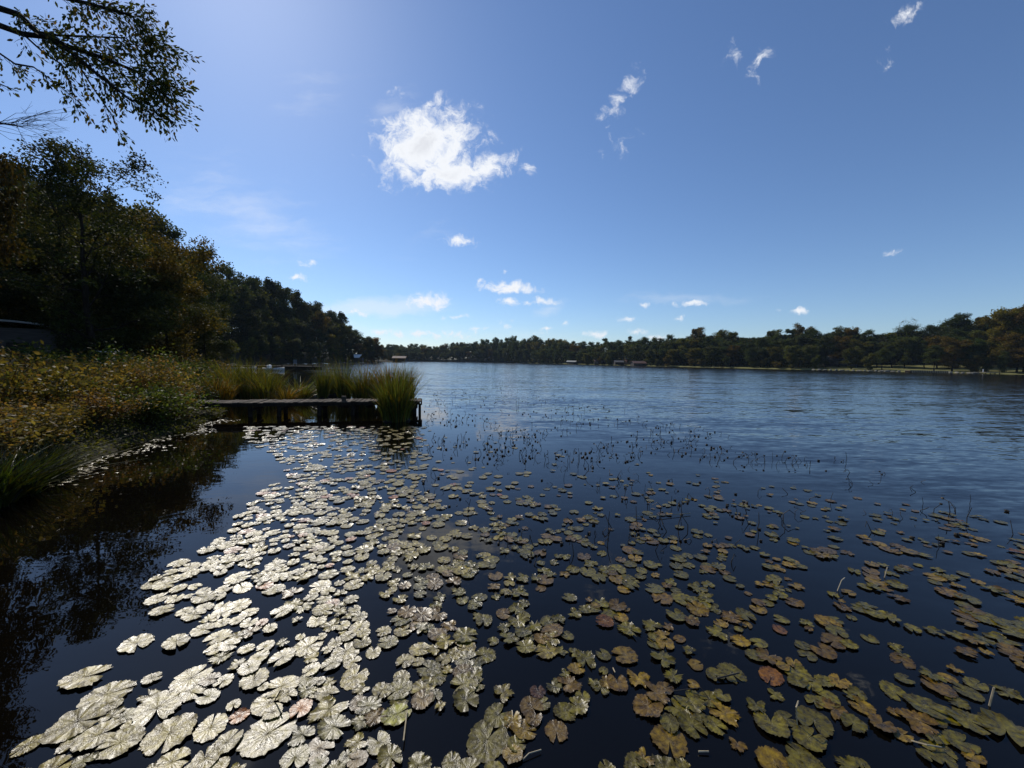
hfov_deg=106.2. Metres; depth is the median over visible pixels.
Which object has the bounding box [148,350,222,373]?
shrub
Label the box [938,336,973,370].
broadleaf tree
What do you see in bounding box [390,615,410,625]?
lily pad
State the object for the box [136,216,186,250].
pine tree
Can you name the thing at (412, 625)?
lily pad
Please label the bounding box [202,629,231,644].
lily pad
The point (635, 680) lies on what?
lily pad
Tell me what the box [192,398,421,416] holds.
pier
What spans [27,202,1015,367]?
distant wood
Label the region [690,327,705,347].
broadleaf tree
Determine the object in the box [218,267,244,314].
pine tree
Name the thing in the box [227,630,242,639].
lily pad
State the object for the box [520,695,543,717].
lily pad
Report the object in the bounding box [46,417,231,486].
floating leaves
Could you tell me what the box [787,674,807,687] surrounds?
lily pad
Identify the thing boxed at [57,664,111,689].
lily pad
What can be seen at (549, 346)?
pine tree
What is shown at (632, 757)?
lily pad
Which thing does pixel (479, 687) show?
lily pad
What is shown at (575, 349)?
broadleaf tree
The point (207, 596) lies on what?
lily pad
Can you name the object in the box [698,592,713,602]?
lily pad
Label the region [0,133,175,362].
broadleaf tree
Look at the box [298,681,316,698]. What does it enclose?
lily pad
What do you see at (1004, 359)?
waterside bush
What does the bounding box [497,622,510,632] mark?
lily pad
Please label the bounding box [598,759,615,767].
lily pad
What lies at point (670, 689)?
lily pad
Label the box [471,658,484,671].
lily pad
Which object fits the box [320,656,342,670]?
lily pad
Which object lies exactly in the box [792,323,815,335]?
broadleaf tree
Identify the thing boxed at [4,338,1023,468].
ground
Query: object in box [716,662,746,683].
lily pad
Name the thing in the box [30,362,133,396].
shrub
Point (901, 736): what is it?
lily pad
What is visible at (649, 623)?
lily pad
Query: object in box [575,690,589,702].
lily pad
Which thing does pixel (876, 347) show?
broadleaf tree
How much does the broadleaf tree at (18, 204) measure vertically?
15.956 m
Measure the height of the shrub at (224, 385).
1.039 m
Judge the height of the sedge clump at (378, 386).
2.703 m
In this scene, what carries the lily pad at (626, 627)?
on the water
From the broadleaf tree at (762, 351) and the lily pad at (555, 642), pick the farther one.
the broadleaf tree at (762, 351)
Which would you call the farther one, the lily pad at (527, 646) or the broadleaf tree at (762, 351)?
the broadleaf tree at (762, 351)
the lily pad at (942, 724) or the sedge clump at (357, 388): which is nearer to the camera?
the lily pad at (942, 724)
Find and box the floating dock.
[215,364,322,369]
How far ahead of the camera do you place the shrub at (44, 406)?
7.94 m
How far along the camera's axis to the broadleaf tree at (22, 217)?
23.70 m
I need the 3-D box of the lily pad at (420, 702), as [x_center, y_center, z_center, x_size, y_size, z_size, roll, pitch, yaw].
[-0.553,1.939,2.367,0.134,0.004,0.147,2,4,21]
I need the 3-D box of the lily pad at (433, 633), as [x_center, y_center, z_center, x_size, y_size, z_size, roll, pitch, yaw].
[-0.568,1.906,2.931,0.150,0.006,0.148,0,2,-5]
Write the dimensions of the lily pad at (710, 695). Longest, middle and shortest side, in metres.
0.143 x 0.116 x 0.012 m
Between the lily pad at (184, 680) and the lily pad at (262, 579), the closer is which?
the lily pad at (184, 680)
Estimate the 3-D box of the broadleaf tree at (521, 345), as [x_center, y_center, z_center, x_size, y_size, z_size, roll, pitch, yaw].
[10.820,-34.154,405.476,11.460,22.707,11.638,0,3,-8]
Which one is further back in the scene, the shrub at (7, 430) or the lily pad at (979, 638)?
the shrub at (7, 430)
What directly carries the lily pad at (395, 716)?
on the water
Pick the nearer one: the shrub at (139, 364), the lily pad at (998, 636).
the lily pad at (998, 636)
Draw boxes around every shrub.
[0,337,136,367]
[0,340,116,414]
[0,342,32,379]
[0,345,61,379]
[0,358,128,405]
[0,382,17,414]
[0,392,104,436]
[0,400,82,457]
[0,402,97,451]
[7,350,59,373]
[11,349,77,366]
[20,352,122,375]
[27,368,153,416]
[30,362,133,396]
[30,382,160,424]
[45,350,160,382]
[78,349,213,402]
[87,338,202,375]
[88,374,220,423]
[101,359,166,372]
[112,347,160,361]
[128,360,213,386]
[131,386,210,419]
[137,354,188,368]
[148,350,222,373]
[149,356,223,387]
[154,354,217,376]
[177,382,222,400]
[181,384,205,394]
[188,357,233,373]
[189,378,243,392]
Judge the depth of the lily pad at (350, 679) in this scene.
2.53 m
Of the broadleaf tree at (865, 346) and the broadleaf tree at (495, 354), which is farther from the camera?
the broadleaf tree at (495, 354)
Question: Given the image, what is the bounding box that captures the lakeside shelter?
[354,354,363,362]
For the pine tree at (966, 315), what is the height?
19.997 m
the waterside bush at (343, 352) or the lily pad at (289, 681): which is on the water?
the lily pad at (289, 681)
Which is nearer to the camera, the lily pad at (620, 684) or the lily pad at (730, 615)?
the lily pad at (620, 684)
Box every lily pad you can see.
[9,733,46,757]
[37,702,109,743]
[38,754,73,767]
[54,730,85,753]
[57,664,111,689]
[68,719,124,752]
[70,751,99,767]
[76,679,136,709]
[93,725,145,759]
[97,706,125,722]
[108,697,123,709]
[111,707,135,724]
[117,633,154,652]
[117,719,132,731]
[131,689,182,725]
[136,689,161,702]
[138,712,197,755]
[140,579,162,588]
[140,671,161,683]
[143,592,170,604]
[147,760,163,767]
[149,604,174,615]
[152,579,177,589]
[152,747,190,767]
[161,633,190,649]
[168,664,213,691]
[178,682,206,702]
[180,609,206,620]
[184,761,199,767]
[189,622,214,636]
[191,591,217,602]
[191,744,220,767]
[192,713,227,742]
[195,688,220,704]
[198,672,220,685]
[199,614,216,622]
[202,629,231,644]
[203,642,222,654]
[208,650,232,663]
[208,729,243,756]
[209,764,220,767]
[211,607,231,619]
[212,674,234,687]
[213,756,229,767]
[218,638,239,650]
[223,571,251,583]
[224,598,251,612]
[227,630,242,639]
[227,657,247,669]
[228,707,250,723]
[231,762,246,767]
[233,582,252,592]
[236,712,296,757]
[237,659,260,674]
[239,667,268,689]
[241,626,261,637]
[247,649,269,664]
[250,691,282,715]
[253,574,270,585]
[256,640,274,650]
[261,584,285,594]
[262,704,282,719]
[264,560,286,570]
[265,675,300,697]
[267,647,295,666]
[270,604,293,617]
[278,688,297,702]
[279,743,309,767]
[282,586,303,598]
[284,598,304,608]
[287,725,314,746]
[289,698,312,717]
[291,572,312,581]
[292,601,313,613]
[292,636,323,656]
[297,671,317,686]
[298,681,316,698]
[302,662,320,675]
[303,651,318,662]
[306,614,327,626]
[307,694,348,723]
[307,736,334,763]
[309,755,328,767]
[310,580,331,591]
[312,604,334,615]
[314,685,338,700]
[317,714,350,739]
[320,618,339,631]
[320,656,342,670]
[323,759,345,767]
[331,641,358,661]
[339,749,351,763]
[340,665,369,689]
[343,579,363,589]
[343,656,361,668]
[343,732,367,751]
[346,750,368,767]
[348,620,369,632]
[348,695,366,710]
[351,712,367,730]
[352,682,369,694]
[353,635,370,647]
[355,696,381,714]
[364,707,387,726]
[365,646,380,658]
[366,730,391,754]
[372,682,391,697]
[372,761,394,767]
[376,743,402,767]
[378,635,398,647]
[380,703,411,725]
[384,678,412,699]
[389,692,408,705]
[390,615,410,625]
[393,624,411,635]
[393,670,410,681]
[396,654,413,667]
[397,605,415,617]
[401,617,422,630]
[408,751,431,767]
[409,642,429,655]
[410,676,436,697]
[411,607,432,621]
[411,688,433,709]
[415,622,427,632]
[417,660,441,675]
[423,668,446,684]
[427,578,442,589]
[427,643,438,655]
[428,628,446,640]
[429,606,446,621]
[436,633,454,648]
[436,653,451,665]
[440,620,457,630]
[441,751,460,767]
[447,647,462,661]
[450,673,477,693]
[452,627,476,642]
[452,641,475,655]
[452,663,474,676]
[452,688,478,711]
[454,650,475,665]
[460,757,479,767]
[466,718,508,762]
[467,669,482,679]
[467,676,484,691]
[469,596,482,606]
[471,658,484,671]
[475,647,495,662]
[476,614,491,625]
[484,702,510,727]
[484,761,503,767]
[493,683,514,702]
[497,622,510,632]
[500,632,519,642]
[502,744,522,763]
[503,710,521,729]
[506,735,525,751]
[508,613,529,627]
[510,719,536,739]
[511,587,527,596]
[515,624,531,636]
[517,639,536,652]
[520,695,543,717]
[525,709,542,726]
[530,685,545,698]
[533,641,557,658]
[538,696,550,710]
[539,615,557,625]
[541,623,562,637]
[543,631,559,645]
[545,719,567,742]
[546,678,561,692]
[553,702,575,720]
[557,675,582,692]
[566,696,587,714]
[567,662,584,673]
[575,649,595,667]
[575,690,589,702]
[591,598,608,606]
[591,679,609,694]
[596,614,613,626]
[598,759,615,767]
[600,676,612,688]
[606,674,627,691]
[609,598,626,610]
[611,646,637,663]
[617,620,641,636]
[623,761,636,767]
[625,751,646,767]
[627,669,649,687]
[632,694,663,716]
[635,747,654,766]
[642,619,661,630]
[645,583,664,592]
[645,681,669,704]
[647,638,662,649]
[647,754,678,767]
[650,650,675,667]
[650,724,688,757]
[652,592,672,603]
[655,629,669,639]
[655,637,674,649]
[655,681,673,694]
[660,713,679,732]
[663,668,682,683]
[664,697,691,718]
[666,608,685,620]
[671,592,692,604]
[674,690,705,712]
[675,757,690,767]
[677,710,707,738]
[686,600,709,616]
[688,581,707,591]
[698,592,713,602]
[699,690,721,707]
[701,715,727,735]
[706,624,727,640]
[706,667,724,680]
[708,699,740,726]
[709,603,720,613]
[714,689,730,701]
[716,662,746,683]
[721,610,744,623]
[729,634,750,646]
[729,737,747,751]
[735,607,755,620]
[744,649,764,660]
[746,696,765,712]
[749,638,767,647]
[753,709,789,737]
[754,745,789,767]
[756,647,781,664]
[758,666,784,685]
[767,688,784,700]
[774,710,795,726]
[784,663,812,681]
[785,741,815,765]
[786,755,821,767]
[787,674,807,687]
[791,725,827,751]
[795,705,834,736]
[797,650,817,660]
[799,753,824,767]
[804,694,823,707]
[805,677,822,691]
[810,642,836,658]
[812,686,840,707]
[814,614,841,628]
[814,674,835,686]
[816,697,847,719]
[820,632,847,648]
[825,624,848,637]
[828,673,852,688]
[834,755,858,767]
[840,712,867,732]
[847,685,867,700]
[848,695,875,714]
[856,600,877,610]
[868,713,896,732]
[875,610,901,622]
[879,680,905,700]
[889,652,915,668]
[891,727,913,742]
[895,708,938,734]
[902,692,947,718]
[915,748,942,763]
[917,665,946,682]
[919,711,947,727]
[920,675,957,697]
[928,740,957,759]
[932,704,961,725]
[932,750,958,767]
[934,586,962,597]
[934,733,949,744]
[937,672,958,682]
[942,629,966,639]
[942,729,981,754]
[944,694,970,708]
[945,707,994,734]
[951,608,979,621]
[951,682,985,701]
[954,592,981,604]
[960,633,985,644]
[961,747,987,764]
[962,676,988,691]
[966,761,979,767]
[971,612,1000,624]
[971,633,994,645]
[975,707,1023,746]
[982,631,1023,645]
[989,684,1023,699]
[990,616,1021,628]
[995,642,1023,656]
[997,625,1023,637]
[998,649,1023,661]
[1009,620,1023,628]
[1014,616,1023,620]
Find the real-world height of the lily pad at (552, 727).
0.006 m
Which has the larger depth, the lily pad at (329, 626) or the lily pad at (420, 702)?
the lily pad at (329, 626)
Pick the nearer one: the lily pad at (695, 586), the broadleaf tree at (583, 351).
the lily pad at (695, 586)
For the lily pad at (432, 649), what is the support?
on the water
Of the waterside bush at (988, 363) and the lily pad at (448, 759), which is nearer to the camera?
the lily pad at (448, 759)
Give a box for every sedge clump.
[0,430,144,480]
[0,436,117,507]
[0,438,117,497]
[194,372,247,400]
[197,353,266,399]
[218,356,289,399]
[237,365,300,399]
[237,373,328,398]
[247,363,289,385]
[263,382,301,399]
[303,357,336,399]
[319,356,348,397]
[326,348,371,398]
[332,361,384,398]
[350,361,430,422]
[351,355,422,405]
[393,361,423,407]
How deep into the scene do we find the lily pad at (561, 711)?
2.30 m
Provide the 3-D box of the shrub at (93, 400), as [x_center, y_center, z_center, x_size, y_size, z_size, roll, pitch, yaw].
[-10.395,0.469,9.658,2.197,1.026,2.193,4,5,40]
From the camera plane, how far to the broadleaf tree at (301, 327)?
159.84 m
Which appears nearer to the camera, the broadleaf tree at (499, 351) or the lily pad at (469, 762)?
the lily pad at (469, 762)
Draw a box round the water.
[0,361,1023,767]
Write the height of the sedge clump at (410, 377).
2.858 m
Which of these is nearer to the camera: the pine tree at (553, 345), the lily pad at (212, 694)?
the lily pad at (212, 694)
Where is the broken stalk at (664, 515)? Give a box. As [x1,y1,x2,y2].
[634,513,690,516]
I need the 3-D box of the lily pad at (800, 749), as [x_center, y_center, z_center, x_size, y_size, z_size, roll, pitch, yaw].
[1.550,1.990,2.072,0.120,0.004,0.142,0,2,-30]
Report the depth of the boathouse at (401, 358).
256.90 m
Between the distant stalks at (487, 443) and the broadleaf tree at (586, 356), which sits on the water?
the distant stalks at (487, 443)
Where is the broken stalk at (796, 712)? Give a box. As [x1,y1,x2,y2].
[795,700,798,724]
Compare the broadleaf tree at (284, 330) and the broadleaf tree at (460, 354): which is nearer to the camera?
the broadleaf tree at (284, 330)
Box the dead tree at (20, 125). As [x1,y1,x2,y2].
[0,105,77,152]
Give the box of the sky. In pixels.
[0,0,1023,359]
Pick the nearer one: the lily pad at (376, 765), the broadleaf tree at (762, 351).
the lily pad at (376, 765)
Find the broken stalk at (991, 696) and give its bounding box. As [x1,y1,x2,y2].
[988,687,994,705]
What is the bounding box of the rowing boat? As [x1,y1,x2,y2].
[258,365,283,370]
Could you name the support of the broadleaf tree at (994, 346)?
on the ground
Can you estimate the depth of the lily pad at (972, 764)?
2.02 m
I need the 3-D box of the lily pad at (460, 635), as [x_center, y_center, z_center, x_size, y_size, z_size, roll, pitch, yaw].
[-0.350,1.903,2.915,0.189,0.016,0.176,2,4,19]
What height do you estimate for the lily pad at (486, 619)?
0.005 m
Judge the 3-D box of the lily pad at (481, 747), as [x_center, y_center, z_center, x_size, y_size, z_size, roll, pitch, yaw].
[-0.138,1.966,2.120,0.232,0.006,0.251,4,6,33]
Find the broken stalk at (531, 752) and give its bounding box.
[523,749,540,759]
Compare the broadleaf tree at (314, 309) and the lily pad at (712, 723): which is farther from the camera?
the broadleaf tree at (314, 309)
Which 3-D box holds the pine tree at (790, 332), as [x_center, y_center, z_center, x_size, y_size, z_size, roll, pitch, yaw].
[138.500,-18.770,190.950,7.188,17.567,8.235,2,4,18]
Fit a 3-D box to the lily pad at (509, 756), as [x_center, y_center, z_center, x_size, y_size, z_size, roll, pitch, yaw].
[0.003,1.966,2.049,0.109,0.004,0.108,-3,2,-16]
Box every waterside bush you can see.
[219,339,240,363]
[238,337,258,362]
[315,346,323,361]
[328,347,337,361]
[341,344,345,361]
[604,356,611,363]
[663,355,671,365]
[722,355,730,366]
[748,361,759,367]
[760,358,766,367]
[772,361,783,367]
[786,352,796,368]
[810,355,820,368]
[860,353,876,369]
[961,355,985,371]
[980,356,1001,371]
[996,350,1010,372]
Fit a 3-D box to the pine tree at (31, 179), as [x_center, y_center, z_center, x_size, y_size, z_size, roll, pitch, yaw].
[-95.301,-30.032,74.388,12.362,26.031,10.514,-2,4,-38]
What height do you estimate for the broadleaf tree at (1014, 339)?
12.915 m
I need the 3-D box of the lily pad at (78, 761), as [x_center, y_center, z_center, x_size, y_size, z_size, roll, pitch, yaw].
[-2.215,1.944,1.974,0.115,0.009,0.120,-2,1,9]
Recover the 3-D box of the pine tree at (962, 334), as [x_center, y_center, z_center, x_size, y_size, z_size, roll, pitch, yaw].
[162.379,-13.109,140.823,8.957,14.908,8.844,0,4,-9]
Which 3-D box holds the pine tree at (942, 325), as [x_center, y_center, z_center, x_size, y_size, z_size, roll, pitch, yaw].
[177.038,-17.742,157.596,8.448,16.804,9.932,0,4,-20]
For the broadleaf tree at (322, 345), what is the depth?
170.21 m
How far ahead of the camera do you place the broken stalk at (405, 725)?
2.18 m
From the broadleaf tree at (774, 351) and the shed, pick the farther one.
the broadleaf tree at (774, 351)
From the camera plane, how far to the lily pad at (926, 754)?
2.07 m
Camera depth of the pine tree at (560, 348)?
339.84 m
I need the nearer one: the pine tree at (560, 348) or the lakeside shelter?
the lakeside shelter
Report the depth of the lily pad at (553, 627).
3.00 m
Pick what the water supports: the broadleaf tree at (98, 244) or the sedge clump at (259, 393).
the sedge clump at (259, 393)
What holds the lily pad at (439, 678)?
on the water
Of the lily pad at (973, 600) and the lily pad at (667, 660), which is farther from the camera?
the lily pad at (973, 600)
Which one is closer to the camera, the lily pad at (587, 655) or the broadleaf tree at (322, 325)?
the lily pad at (587, 655)
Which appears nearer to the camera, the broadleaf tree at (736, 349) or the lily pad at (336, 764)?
the lily pad at (336, 764)
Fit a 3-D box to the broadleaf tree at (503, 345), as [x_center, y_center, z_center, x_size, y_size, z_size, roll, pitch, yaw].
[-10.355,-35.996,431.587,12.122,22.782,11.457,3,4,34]
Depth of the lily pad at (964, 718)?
2.27 m
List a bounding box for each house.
[594,359,605,363]
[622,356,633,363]
[823,356,858,365]
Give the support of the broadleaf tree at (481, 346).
on the ground
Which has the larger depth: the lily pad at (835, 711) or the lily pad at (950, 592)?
the lily pad at (950, 592)
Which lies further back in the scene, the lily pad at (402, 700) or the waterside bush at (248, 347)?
the waterside bush at (248, 347)
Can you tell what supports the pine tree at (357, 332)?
on the ground
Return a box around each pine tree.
[0,159,40,204]
[27,177,81,227]
[77,219,128,234]
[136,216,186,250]
[184,241,239,320]
[187,294,229,338]
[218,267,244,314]
[270,304,295,336]
[312,302,328,333]
[323,310,338,322]
[346,325,356,358]
[352,336,364,352]
[353,329,365,348]
[464,346,469,360]
[468,343,476,356]
[510,342,517,351]
[544,342,553,362]
[546,348,554,362]
[551,342,557,352]
[556,342,564,362]
[579,341,587,351]
[587,341,594,359]
[613,340,623,359]
[616,345,624,356]
[625,336,633,346]
[637,337,648,358]
[649,341,659,364]
[656,338,665,347]
[663,334,674,344]
[699,336,715,364]
[765,335,784,348]
[783,329,797,338]
[804,328,822,342]
[857,329,878,351]
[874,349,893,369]
[881,338,900,367]
[892,324,923,343]
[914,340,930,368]
[916,323,940,341]
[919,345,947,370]
[935,321,946,333]
[937,315,984,338]
[937,328,972,356]
[944,312,975,331]
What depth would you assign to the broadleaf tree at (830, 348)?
167.32 m
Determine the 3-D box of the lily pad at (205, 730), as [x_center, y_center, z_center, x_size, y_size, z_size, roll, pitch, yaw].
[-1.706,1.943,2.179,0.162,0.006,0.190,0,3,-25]
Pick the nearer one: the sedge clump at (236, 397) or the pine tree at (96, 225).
the sedge clump at (236, 397)
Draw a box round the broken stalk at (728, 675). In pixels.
[716,672,739,678]
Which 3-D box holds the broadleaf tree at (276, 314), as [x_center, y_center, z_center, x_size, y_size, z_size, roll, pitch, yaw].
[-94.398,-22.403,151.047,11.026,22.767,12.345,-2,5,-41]
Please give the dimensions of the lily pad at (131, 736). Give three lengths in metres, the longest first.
0.205 x 0.180 x 0.006 m
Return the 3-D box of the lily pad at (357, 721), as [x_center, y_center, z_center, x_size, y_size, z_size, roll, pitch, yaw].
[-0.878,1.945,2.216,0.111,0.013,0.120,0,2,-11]
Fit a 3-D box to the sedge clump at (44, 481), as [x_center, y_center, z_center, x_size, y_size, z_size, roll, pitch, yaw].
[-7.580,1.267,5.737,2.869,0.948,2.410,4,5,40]
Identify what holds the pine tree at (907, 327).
on the ground
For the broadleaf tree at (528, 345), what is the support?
on the ground
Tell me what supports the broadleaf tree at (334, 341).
on the ground
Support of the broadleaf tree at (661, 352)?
on the ground
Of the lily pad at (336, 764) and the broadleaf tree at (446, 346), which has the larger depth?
the broadleaf tree at (446, 346)
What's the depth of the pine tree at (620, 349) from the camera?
263.92 m
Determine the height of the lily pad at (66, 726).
0.009 m
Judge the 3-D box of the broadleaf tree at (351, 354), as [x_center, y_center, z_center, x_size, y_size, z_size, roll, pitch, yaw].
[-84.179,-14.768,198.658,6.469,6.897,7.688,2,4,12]
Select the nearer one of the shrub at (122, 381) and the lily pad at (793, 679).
the lily pad at (793, 679)
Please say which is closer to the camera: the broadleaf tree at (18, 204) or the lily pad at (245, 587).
the lily pad at (245, 587)
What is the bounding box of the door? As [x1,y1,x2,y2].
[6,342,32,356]
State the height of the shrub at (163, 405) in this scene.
1.360 m
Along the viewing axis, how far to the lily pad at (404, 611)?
3.18 m
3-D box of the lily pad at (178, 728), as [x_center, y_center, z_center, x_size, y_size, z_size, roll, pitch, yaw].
[-1.905,1.938,2.130,0.255,0.009,0.241,-3,5,-16]
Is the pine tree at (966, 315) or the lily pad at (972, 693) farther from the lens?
the pine tree at (966, 315)
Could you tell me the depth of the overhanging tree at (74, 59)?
6.56 m
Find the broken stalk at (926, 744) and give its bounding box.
[911,740,941,747]
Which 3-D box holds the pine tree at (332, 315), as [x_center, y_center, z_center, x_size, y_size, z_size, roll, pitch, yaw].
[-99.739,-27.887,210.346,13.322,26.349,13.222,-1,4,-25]
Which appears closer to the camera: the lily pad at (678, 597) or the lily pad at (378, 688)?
the lily pad at (378, 688)
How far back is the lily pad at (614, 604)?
3.30 m
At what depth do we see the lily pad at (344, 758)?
2.02 m
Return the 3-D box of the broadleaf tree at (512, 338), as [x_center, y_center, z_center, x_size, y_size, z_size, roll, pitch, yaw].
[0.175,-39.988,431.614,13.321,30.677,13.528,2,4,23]
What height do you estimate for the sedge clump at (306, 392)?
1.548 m
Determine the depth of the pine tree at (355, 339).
210.72 m
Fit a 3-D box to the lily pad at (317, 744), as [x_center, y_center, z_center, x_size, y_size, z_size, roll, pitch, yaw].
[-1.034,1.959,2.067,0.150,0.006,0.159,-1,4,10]
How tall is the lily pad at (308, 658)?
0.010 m
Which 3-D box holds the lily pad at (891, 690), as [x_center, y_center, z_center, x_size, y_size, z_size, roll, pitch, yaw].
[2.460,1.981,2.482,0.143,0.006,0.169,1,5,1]
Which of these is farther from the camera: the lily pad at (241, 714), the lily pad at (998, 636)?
the lily pad at (998, 636)
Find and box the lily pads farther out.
[148,426,1023,767]
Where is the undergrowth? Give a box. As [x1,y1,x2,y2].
[3,392,235,466]
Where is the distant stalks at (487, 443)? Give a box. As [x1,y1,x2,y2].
[421,388,785,457]
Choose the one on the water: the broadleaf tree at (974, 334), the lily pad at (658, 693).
the lily pad at (658, 693)
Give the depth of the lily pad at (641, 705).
2.34 m
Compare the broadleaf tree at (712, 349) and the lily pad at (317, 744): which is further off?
the broadleaf tree at (712, 349)
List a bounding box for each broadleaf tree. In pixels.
[0,111,36,287]
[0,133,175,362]
[0,138,129,355]
[0,182,54,264]
[0,193,65,327]
[0,208,96,338]
[0,224,125,356]
[2,228,220,357]
[17,247,188,360]
[34,205,90,237]
[35,219,149,349]
[48,192,129,218]
[90,192,175,244]
[90,211,227,361]
[131,233,183,257]
[136,234,198,354]
[162,311,220,359]
[168,294,239,364]
[179,254,224,300]
[183,262,228,353]
[219,274,255,342]
[229,308,267,356]
[234,271,265,309]
[234,289,273,351]
[250,275,282,333]
[264,297,284,355]
[271,280,296,350]
[271,317,300,359]
[287,288,304,307]
[290,320,314,360]
[291,301,312,351]
[305,301,320,323]
[307,310,330,339]
[316,342,330,361]
[324,320,337,358]
[325,334,342,360]
[330,323,353,356]
[333,311,348,325]
[346,349,353,360]
[350,343,366,357]
[363,337,375,360]
[368,351,376,361]
[370,337,383,355]
[374,344,386,360]
[394,348,403,355]
[408,352,414,358]
[420,347,428,358]
[430,349,437,358]
[440,344,448,357]
[453,350,459,360]
[457,349,462,361]
[458,345,467,358]
[466,351,471,361]
[477,344,485,358]
[478,350,484,360]
[480,339,488,357]
[484,344,490,357]
[489,342,498,361]
[493,351,499,360]
[497,348,503,361]
[498,342,506,360]
[502,348,509,361]
[507,336,516,358]
[517,341,525,361]
[522,338,528,361]
[522,349,529,360]
[525,342,532,358]
[528,335,540,349]
[531,341,540,362]
[538,348,547,362]
[545,338,555,358]
[556,339,567,359]
[562,343,571,358]
[566,351,574,360]
[568,344,580,360]
[579,349,587,362]
[581,353,591,361]
[587,347,597,363]
[592,346,604,358]
[605,341,619,353]
[606,350,617,363]
[623,344,633,355]
[630,344,642,359]
[644,349,656,363]
[658,349,668,363]
[663,340,677,364]
[665,349,681,365]
[676,338,689,364]
[685,348,703,365]
[687,340,701,364]
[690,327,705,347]
[702,345,720,365]
[712,329,730,344]
[718,341,735,365]
[723,345,740,366]
[724,331,741,343]
[751,346,768,366]
[754,337,770,353]
[764,329,782,358]
[765,346,782,367]
[778,338,795,366]
[783,345,801,365]
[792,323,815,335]
[793,334,813,366]
[800,344,820,367]
[817,335,839,367]
[829,335,852,365]
[831,326,858,353]
[839,326,863,347]
[840,347,863,368]
[847,338,873,366]
[866,341,886,366]
[877,332,906,362]
[890,336,921,368]
[921,336,952,368]
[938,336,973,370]
[955,337,992,367]
[956,330,990,358]
[971,315,993,353]
[976,306,1023,365]
[978,332,1012,358]
[995,332,1023,372]
[1002,304,1023,371]
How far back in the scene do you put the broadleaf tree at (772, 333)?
194.74 m
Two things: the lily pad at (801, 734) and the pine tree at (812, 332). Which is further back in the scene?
the pine tree at (812, 332)
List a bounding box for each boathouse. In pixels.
[392,356,406,361]
[566,361,576,363]
[613,360,624,364]
[630,361,646,365]
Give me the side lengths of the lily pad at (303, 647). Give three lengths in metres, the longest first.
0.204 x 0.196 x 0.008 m
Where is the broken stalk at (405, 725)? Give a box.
[403,710,407,740]
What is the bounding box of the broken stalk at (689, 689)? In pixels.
[673,687,708,698]
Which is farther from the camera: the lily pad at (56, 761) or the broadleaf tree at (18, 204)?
the broadleaf tree at (18, 204)
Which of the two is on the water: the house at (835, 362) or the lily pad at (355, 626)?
the lily pad at (355, 626)
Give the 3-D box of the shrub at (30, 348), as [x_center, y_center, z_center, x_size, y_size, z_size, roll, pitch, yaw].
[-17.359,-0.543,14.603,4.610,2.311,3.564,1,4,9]
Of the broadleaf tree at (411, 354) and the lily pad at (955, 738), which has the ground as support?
the broadleaf tree at (411, 354)
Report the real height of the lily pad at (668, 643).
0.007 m
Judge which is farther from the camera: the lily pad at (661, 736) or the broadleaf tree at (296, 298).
the broadleaf tree at (296, 298)
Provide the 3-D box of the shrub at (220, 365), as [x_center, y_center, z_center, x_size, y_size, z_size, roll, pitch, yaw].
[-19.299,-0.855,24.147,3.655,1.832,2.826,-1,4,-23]
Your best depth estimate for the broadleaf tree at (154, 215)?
72.19 m
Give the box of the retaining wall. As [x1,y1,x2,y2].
[905,370,948,372]
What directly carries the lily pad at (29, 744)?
on the water
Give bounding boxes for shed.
[0,319,76,356]
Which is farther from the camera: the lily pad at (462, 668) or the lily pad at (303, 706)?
the lily pad at (462, 668)
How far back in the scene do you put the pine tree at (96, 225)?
58.37 m
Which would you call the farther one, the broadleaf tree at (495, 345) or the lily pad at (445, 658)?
the broadleaf tree at (495, 345)
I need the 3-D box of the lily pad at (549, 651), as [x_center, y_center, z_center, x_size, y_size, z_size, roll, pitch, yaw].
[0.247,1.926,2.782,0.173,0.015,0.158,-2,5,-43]
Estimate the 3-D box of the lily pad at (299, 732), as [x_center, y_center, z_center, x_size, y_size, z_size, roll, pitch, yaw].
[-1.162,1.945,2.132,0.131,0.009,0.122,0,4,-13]
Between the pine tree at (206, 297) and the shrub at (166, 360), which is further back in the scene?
the pine tree at (206, 297)
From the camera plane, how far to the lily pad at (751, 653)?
2.77 m
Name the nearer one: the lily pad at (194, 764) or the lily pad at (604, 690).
the lily pad at (194, 764)
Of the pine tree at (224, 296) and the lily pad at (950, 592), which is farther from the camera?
the pine tree at (224, 296)
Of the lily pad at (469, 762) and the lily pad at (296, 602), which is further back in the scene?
the lily pad at (296, 602)
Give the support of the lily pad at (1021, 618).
on the water
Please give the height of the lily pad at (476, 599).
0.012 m
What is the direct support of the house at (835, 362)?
on the ground
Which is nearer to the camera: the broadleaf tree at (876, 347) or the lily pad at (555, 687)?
the lily pad at (555, 687)
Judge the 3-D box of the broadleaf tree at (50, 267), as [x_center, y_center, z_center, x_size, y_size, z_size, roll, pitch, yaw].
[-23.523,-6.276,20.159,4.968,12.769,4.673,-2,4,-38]
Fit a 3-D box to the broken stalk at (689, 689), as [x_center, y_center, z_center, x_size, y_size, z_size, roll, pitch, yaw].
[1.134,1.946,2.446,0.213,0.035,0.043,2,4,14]
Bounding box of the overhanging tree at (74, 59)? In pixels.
[0,0,203,150]
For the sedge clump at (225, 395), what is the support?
on the ground
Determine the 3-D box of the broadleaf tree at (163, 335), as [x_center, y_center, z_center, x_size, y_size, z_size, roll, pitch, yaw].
[-27.443,-5.441,26.742,8.512,10.277,9.066,2,4,20]

